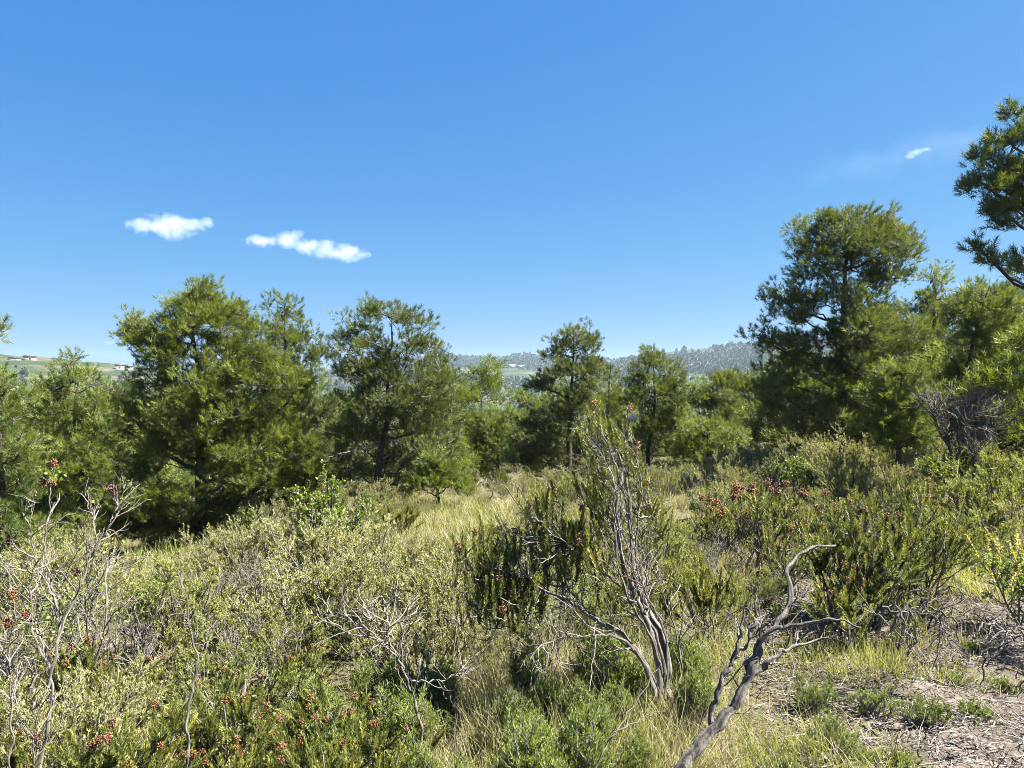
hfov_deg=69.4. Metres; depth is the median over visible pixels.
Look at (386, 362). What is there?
pine tree
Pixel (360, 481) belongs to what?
pine tree
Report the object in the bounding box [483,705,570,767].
green herb
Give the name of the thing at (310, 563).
broom shrub
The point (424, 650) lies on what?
broom shrub
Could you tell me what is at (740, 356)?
hillside woods
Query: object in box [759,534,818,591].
heath shrub
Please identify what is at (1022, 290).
pine tree
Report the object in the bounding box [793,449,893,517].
rosemary shrub
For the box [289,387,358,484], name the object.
pine tree
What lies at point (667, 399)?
young pine tree
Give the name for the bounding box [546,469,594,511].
rosemary shrub
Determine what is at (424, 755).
green herb
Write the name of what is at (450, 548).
rosemary shrub
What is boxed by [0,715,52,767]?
heath shrub
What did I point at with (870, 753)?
green herb
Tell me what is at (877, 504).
heath shrub
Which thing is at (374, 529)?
mastic shrub
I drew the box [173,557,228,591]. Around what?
broom shrub
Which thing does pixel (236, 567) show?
broom shrub
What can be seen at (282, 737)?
heath shrub
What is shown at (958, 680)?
green herb
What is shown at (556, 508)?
broom shrub
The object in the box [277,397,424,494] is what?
young pine tree
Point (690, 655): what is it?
green herb
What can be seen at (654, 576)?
rosemary shrub
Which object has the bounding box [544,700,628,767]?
green herb
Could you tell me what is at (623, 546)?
broom shrub
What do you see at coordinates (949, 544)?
heath shrub
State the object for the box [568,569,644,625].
heath shrub
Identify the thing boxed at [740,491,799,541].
broom shrub
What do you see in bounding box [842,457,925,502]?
broom shrub
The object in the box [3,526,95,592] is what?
broom shrub
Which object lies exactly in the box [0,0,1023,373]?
sky
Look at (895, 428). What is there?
young pine tree
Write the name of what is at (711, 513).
heath shrub
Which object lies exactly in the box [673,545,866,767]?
dead branch
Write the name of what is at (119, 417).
pine tree
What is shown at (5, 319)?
pine tree
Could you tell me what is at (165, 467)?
young pine tree
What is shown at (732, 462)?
broom shrub
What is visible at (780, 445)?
broom shrub
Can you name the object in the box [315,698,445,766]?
heath shrub
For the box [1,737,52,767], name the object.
heath shrub
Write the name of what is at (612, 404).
pine tree
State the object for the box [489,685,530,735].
green herb
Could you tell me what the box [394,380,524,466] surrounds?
young pine tree
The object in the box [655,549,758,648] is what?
heath shrub
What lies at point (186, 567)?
broom shrub
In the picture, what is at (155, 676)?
heath shrub
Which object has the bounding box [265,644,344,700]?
heath shrub
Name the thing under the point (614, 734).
fallen twig
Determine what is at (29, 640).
broom shrub
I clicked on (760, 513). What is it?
heath shrub
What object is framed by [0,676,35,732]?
rosemary shrub
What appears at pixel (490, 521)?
rosemary shrub
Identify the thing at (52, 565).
broom shrub
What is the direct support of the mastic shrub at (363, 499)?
on the ground at (1015, 747)
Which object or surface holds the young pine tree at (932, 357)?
on the ground at (1015, 747)
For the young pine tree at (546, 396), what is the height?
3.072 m
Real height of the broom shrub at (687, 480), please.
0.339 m
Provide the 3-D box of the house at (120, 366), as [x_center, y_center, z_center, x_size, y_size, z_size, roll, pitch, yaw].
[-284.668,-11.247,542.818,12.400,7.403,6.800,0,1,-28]
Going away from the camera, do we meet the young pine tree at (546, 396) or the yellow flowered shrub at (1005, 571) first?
the yellow flowered shrub at (1005, 571)
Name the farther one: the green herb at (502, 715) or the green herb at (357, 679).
the green herb at (357, 679)
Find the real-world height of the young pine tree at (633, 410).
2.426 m
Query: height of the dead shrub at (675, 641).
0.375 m
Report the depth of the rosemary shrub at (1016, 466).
9.68 m
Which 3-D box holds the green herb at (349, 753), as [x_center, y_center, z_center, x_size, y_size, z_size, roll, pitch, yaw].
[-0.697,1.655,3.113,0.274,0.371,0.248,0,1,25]
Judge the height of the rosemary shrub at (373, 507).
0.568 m
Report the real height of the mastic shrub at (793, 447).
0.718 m
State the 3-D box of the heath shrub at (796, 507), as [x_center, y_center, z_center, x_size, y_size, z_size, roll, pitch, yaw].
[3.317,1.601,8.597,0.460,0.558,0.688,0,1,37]
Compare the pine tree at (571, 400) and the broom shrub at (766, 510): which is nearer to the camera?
the broom shrub at (766, 510)
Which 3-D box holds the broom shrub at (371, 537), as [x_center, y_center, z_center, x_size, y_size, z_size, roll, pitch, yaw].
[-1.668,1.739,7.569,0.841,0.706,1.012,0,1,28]
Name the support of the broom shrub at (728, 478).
on the ground at (1015, 747)
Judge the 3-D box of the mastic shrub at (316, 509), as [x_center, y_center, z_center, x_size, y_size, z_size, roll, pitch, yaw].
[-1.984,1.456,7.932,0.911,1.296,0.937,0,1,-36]
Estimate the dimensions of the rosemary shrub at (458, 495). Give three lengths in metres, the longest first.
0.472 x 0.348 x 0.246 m
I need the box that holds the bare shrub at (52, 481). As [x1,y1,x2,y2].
[0,459,150,767]
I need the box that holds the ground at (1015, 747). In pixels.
[1,439,1023,767]
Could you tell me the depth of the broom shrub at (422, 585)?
5.11 m
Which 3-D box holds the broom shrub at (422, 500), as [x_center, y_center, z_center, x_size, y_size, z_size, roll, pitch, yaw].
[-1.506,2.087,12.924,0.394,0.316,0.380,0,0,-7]
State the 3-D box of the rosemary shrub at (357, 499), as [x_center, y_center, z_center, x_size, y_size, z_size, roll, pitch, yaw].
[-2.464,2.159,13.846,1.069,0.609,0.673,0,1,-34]
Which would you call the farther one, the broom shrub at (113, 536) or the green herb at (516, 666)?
the broom shrub at (113, 536)
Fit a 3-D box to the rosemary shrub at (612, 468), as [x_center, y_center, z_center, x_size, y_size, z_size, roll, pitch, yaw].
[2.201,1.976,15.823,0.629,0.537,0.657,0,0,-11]
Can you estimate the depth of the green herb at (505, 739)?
3.20 m
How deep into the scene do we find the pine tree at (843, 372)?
13.74 m
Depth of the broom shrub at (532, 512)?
10.72 m
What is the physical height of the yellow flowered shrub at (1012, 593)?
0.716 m
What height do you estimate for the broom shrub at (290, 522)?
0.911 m
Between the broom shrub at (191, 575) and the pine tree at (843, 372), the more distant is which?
the pine tree at (843, 372)
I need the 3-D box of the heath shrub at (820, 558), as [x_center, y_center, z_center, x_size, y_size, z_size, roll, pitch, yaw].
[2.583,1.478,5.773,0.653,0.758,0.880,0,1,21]
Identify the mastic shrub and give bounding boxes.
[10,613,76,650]
[34,532,69,554]
[230,499,260,531]
[283,459,380,544]
[328,485,348,527]
[343,525,380,547]
[354,490,388,521]
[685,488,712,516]
[752,453,786,486]
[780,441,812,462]
[780,454,824,496]
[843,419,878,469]
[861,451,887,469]
[908,452,963,496]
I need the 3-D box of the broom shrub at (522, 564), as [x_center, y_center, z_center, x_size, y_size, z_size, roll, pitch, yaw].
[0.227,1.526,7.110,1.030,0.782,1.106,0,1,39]
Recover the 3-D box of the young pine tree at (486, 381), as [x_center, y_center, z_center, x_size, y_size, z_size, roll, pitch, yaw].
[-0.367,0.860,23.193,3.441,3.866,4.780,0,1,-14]
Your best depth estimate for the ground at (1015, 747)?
4.49 m
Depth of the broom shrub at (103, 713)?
3.40 m
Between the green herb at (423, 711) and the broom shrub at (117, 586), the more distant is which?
the broom shrub at (117, 586)
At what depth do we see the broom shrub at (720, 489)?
9.71 m
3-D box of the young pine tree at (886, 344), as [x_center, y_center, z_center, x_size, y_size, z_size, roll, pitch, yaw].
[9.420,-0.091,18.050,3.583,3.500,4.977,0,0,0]
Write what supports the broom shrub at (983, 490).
on the ground at (1015, 747)
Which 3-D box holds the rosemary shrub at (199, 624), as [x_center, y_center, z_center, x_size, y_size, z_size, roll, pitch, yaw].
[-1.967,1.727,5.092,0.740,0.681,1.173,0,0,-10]
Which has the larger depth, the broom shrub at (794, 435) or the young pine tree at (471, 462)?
the young pine tree at (471, 462)
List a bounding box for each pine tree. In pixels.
[0,312,15,343]
[0,360,65,559]
[2,345,137,549]
[2,385,79,511]
[3,452,71,550]
[35,383,95,454]
[35,420,172,532]
[38,385,138,504]
[84,273,336,552]
[86,417,195,529]
[116,391,217,510]
[173,402,292,498]
[211,366,347,494]
[240,288,335,491]
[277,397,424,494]
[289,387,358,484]
[305,386,369,482]
[319,290,467,496]
[326,389,354,484]
[369,368,492,476]
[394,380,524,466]
[401,442,477,506]
[454,351,547,466]
[461,398,532,475]
[499,316,612,483]
[501,386,565,463]
[532,377,586,456]
[553,395,645,468]
[593,361,627,464]
[598,396,664,462]
[607,342,696,473]
[630,395,718,455]
[656,409,754,470]
[669,376,746,437]
[695,364,768,422]
[712,386,764,445]
[733,197,932,469]
[736,347,876,454]
[736,351,818,446]
[824,310,920,404]
[826,315,953,437]
[845,354,950,470]
[891,312,1023,454]
[893,259,971,362]
[910,273,1023,451]
[910,339,1010,449]
[924,339,1020,441]
[931,315,1023,453]
[942,277,1023,351]
[949,278,1023,391]
[952,95,1023,289]
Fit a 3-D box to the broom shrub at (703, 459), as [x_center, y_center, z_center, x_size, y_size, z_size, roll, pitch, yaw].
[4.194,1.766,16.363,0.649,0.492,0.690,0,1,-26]
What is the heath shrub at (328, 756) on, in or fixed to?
on the ground at (1015, 747)
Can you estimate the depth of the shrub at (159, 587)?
5.53 m
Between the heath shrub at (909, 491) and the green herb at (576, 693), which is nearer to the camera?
the green herb at (576, 693)
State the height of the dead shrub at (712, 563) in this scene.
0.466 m
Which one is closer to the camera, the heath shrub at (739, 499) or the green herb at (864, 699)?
the green herb at (864, 699)
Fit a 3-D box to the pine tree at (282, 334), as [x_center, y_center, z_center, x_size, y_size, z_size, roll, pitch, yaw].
[-5.223,0.380,17.427,2.226,5.404,1.473,0,0,0]
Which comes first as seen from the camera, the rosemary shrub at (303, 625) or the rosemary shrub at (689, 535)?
the rosemary shrub at (303, 625)
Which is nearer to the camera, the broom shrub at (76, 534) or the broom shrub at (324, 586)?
the broom shrub at (324, 586)
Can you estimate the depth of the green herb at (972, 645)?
4.69 m
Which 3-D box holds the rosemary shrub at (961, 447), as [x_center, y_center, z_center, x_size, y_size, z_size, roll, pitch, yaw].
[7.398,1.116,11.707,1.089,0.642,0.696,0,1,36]
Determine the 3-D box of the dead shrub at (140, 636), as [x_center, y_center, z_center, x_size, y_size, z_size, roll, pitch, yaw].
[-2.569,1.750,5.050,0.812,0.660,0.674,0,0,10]
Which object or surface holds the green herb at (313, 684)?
on the ground at (1015, 747)
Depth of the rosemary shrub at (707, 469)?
13.98 m
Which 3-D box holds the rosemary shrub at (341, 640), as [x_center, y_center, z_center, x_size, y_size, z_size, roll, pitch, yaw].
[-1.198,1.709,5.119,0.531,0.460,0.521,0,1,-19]
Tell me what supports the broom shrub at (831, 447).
on the ground at (1015, 747)
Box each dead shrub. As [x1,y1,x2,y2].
[0,540,149,683]
[0,599,23,635]
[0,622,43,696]
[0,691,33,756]
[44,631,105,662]
[93,589,213,679]
[194,542,288,625]
[205,613,311,699]
[305,579,480,745]
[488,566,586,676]
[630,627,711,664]
[694,537,753,584]
[724,611,763,636]
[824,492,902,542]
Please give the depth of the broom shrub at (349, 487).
17.64 m
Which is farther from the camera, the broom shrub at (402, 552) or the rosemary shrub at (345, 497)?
the rosemary shrub at (345, 497)
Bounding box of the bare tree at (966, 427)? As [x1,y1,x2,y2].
[896,377,1023,474]
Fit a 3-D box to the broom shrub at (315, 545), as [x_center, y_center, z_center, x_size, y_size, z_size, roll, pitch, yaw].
[-1.407,1.514,6.345,1.422,1.062,1.164,0,1,19]
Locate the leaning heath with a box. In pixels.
[450,399,708,698]
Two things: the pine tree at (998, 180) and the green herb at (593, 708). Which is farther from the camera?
the pine tree at (998, 180)
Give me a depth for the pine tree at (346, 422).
32.30 m
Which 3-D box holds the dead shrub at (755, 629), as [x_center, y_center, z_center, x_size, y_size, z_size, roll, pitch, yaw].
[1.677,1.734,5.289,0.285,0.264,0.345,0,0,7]
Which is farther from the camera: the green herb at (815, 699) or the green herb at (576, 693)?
the green herb at (815, 699)
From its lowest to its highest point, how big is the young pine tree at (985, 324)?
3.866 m
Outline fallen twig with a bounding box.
[595,664,663,767]
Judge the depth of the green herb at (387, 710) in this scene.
3.28 m
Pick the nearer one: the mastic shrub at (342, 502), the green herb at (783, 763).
the green herb at (783, 763)
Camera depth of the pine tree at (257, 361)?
13.54 m
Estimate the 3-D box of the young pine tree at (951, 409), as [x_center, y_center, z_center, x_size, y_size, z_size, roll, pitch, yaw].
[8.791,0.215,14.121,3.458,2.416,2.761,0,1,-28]
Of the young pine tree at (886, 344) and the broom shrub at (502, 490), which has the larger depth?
the young pine tree at (886, 344)
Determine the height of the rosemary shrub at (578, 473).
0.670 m
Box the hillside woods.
[0,334,960,495]
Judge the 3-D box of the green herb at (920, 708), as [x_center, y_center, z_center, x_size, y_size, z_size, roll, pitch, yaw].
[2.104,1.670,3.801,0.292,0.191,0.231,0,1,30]
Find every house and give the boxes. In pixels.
[8,355,36,360]
[115,364,132,369]
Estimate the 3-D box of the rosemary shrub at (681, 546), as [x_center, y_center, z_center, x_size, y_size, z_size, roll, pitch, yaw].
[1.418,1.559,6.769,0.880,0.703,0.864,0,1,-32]
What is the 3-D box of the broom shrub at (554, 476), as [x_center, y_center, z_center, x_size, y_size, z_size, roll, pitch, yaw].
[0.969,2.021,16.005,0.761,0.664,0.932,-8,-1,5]
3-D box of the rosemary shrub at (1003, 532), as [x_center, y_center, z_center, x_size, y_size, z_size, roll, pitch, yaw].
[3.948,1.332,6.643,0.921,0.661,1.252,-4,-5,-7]
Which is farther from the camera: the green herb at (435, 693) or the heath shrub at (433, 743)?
the green herb at (435, 693)
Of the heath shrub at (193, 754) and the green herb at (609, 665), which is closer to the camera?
the heath shrub at (193, 754)
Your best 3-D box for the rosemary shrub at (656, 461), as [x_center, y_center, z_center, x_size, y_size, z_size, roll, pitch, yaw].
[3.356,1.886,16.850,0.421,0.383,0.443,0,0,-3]
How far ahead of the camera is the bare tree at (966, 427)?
8.70 m
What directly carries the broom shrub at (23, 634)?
on the ground at (1015, 747)
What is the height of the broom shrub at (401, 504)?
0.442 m
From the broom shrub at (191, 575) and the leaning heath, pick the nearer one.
the leaning heath
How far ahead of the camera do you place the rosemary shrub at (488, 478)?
17.05 m
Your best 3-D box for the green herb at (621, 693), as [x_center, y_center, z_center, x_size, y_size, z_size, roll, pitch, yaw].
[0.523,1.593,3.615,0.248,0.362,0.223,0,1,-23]
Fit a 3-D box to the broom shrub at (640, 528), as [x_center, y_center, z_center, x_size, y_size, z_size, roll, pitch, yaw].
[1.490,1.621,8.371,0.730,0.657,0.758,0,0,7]
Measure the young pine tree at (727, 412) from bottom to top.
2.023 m
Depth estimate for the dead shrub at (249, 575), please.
5.94 m
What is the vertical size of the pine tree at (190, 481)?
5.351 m
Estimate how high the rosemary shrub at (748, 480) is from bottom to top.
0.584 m
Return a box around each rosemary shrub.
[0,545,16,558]
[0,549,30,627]
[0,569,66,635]
[0,671,29,736]
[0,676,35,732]
[87,623,325,767]
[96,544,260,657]
[148,588,275,692]
[222,599,351,681]
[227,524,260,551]
[299,596,372,659]
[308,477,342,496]
[336,490,352,504]
[351,482,407,507]
[364,494,406,528]
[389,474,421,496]
[425,540,471,586]
[443,514,541,593]
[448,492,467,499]
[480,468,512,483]
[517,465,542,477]
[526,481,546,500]
[543,564,636,643]
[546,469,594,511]
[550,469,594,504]
[557,544,670,625]
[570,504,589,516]
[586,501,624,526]
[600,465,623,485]
[604,519,707,586]
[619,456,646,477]
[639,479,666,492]
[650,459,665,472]
[654,475,683,496]
[656,517,716,567]
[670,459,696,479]
[687,569,764,624]
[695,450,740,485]
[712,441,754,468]
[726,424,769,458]
[727,472,766,505]
[736,563,795,607]
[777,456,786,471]
[781,452,826,490]
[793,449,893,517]
[800,485,833,510]
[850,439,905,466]
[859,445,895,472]
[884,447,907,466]
[909,498,1019,563]
[921,446,1023,539]
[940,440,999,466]
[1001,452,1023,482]
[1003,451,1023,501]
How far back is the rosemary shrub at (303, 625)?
4.85 m
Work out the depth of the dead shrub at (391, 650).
3.15 m
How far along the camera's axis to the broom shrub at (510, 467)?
19.60 m
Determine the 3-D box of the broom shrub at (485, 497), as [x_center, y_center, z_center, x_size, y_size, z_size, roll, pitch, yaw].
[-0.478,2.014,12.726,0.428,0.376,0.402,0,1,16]
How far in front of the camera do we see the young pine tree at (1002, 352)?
13.00 m
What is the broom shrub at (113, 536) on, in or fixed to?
on the ground at (1015, 747)
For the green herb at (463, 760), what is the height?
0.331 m
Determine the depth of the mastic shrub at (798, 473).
11.47 m
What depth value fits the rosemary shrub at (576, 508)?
11.73 m
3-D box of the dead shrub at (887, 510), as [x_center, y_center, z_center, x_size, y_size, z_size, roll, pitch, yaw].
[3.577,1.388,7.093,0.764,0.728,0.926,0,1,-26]
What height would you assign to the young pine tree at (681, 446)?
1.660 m
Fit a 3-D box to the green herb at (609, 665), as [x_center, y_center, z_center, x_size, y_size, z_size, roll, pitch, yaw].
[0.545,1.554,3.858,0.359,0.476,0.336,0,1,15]
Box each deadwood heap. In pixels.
[851,565,974,664]
[970,605,1023,698]
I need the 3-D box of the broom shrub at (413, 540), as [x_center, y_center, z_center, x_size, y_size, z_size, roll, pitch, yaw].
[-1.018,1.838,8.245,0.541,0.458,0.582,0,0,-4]
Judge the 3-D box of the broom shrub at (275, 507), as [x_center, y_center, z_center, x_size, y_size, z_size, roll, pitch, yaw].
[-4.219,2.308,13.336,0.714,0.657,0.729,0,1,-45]
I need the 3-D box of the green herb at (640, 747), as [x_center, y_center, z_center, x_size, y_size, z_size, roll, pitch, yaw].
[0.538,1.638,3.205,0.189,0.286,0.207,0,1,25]
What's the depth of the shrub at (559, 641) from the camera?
4.50 m
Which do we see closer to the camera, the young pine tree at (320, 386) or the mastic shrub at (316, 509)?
the mastic shrub at (316, 509)
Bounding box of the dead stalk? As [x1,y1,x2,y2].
[164,573,220,767]
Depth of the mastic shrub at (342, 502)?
10.63 m
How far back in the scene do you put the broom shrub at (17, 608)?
6.45 m
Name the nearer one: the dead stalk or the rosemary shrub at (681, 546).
the dead stalk
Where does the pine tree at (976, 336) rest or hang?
on the ground at (1015, 747)
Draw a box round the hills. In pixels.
[0,340,949,487]
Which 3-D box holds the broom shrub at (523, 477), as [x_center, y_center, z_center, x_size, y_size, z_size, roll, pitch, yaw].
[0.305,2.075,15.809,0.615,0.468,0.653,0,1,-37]
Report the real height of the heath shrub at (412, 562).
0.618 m
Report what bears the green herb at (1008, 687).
on the ground at (1015, 747)
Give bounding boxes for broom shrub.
[0,519,148,627]
[0,530,103,605]
[0,621,75,678]
[0,623,60,669]
[0,646,165,765]
[0,669,147,767]
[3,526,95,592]
[8,577,112,644]
[33,512,111,554]
[64,512,131,551]
[76,562,131,612]
[89,582,148,624]
[116,552,189,604]
[162,574,219,628]
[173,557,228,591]
[174,504,298,587]
[182,549,229,577]
[186,569,236,601]
[196,541,288,597]
[213,526,388,653]
[243,501,337,576]
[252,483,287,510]
[255,516,297,545]
[257,497,296,526]
[259,495,439,613]
[274,573,368,616]
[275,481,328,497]
[301,540,394,585]
[307,521,403,565]
[332,548,444,634]
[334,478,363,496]
[341,587,529,698]
[355,474,400,508]
[369,535,515,654]
[378,543,434,567]
[385,494,420,515]
[397,528,442,559]
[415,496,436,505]
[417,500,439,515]
[433,533,472,552]
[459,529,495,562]
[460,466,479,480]
[473,600,547,654]
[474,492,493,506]
[484,506,602,578]
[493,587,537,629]
[494,481,514,498]
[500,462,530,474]
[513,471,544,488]
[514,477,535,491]
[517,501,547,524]
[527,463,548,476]
[540,461,569,486]
[551,497,576,518]
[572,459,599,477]
[591,519,643,565]
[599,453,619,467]
[617,501,673,546]
[641,461,676,483]
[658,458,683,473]
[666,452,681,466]
[680,472,706,487]
[683,448,757,488]
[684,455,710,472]
[690,477,760,520]
[713,460,750,487]
[716,440,783,477]
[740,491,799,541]
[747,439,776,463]
[770,436,815,462]
[779,446,827,474]
[780,428,825,450]
[795,424,881,480]
[816,457,858,491]
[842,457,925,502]
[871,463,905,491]
[888,441,953,485]
[895,423,958,463]
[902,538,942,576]
[945,471,1023,523]
[958,494,1023,554]
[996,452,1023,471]
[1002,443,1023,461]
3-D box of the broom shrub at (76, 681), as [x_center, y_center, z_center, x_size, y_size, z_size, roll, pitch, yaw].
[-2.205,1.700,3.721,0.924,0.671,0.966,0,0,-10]
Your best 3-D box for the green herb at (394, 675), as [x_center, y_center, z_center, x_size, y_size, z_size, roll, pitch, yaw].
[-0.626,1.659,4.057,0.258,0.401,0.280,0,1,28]
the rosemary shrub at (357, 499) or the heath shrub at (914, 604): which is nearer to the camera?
the heath shrub at (914, 604)
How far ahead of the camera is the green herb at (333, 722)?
3.31 m
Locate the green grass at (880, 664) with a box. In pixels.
[0,464,1023,767]
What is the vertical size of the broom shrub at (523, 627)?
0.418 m
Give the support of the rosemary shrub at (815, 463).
on the ground at (1015, 747)
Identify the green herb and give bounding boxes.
[285,662,346,729]
[302,690,365,756]
[324,731,369,767]
[343,654,382,714]
[349,677,438,767]
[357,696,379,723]
[369,647,421,701]
[383,720,440,767]
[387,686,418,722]
[397,676,451,754]
[410,655,462,727]
[433,655,466,710]
[442,748,485,767]
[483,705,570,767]
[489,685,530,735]
[491,703,562,767]
[504,634,552,697]
[519,671,561,734]
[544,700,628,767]
[554,674,599,746]
[564,631,604,693]
[575,617,636,662]
[576,687,624,752]
[579,637,647,707]
[594,672,645,734]
[615,729,658,767]
[627,650,655,707]
[658,623,717,693]
[667,661,723,734]
[745,747,818,767]
[793,667,839,714]
[802,710,861,760]
[845,679,907,721]
[851,744,889,767]
[875,745,935,767]
[889,692,953,728]
[924,665,987,692]
[942,696,1011,725]
[951,637,989,655]
[986,671,1023,693]
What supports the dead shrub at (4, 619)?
on the ground at (1015, 747)
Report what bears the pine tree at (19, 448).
on the ground at (1015, 747)
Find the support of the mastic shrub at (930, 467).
on the ground at (1015, 747)
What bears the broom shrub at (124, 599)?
on the ground at (1015, 747)
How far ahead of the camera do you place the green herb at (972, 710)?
3.81 m
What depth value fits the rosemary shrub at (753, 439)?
17.70 m
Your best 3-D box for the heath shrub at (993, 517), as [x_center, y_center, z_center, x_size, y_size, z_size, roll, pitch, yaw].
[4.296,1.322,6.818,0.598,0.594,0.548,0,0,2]
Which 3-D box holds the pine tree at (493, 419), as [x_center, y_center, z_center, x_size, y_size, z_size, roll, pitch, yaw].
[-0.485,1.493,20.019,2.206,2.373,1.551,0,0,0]
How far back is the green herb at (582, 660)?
4.10 m
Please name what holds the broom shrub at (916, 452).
on the ground at (1015, 747)
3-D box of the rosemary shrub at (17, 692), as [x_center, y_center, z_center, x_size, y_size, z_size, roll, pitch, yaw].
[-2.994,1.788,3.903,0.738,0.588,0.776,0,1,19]
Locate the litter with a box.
[12,533,1023,767]
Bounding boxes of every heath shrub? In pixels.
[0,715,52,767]
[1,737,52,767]
[7,634,121,718]
[31,694,218,767]
[81,654,170,722]
[124,748,205,767]
[161,665,282,767]
[202,732,326,767]
[254,672,382,767]
[264,715,375,767]
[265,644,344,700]
[277,707,419,767]
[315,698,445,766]
[357,546,440,608]
[371,500,423,536]
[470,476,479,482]
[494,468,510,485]
[544,504,609,563]
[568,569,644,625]
[622,492,670,521]
[633,571,679,629]
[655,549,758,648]
[680,482,774,552]
[687,484,715,497]
[689,498,752,560]
[698,477,807,568]
[730,507,837,574]
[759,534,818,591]
[767,600,802,635]
[781,497,820,544]
[786,489,855,557]
[797,555,892,653]
[798,524,887,621]
[805,507,859,540]
[811,498,933,633]
[835,486,897,536]
[864,487,985,609]
[887,472,952,526]
[887,585,950,640]
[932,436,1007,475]
[939,495,1004,544]
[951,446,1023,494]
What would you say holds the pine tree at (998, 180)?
on the ground at (1015, 747)
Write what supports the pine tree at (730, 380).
on the ground at (1015, 747)
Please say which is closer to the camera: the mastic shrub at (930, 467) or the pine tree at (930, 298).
the mastic shrub at (930, 467)
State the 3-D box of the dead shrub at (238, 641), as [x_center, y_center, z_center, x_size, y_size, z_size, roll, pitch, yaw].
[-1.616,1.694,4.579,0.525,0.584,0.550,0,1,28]
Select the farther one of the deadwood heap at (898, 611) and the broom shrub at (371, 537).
the broom shrub at (371, 537)
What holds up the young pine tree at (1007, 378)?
on the ground at (1015, 747)
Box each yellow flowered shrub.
[964,527,1023,628]
[985,536,1023,646]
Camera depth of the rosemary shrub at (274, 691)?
3.81 m
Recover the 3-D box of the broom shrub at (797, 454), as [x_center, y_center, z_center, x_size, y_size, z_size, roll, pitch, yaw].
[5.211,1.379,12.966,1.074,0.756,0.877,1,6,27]
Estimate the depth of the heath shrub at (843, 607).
5.05 m
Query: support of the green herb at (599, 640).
on the ground at (1015, 747)
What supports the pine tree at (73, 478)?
on the ground at (1015, 747)
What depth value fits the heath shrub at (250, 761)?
2.99 m

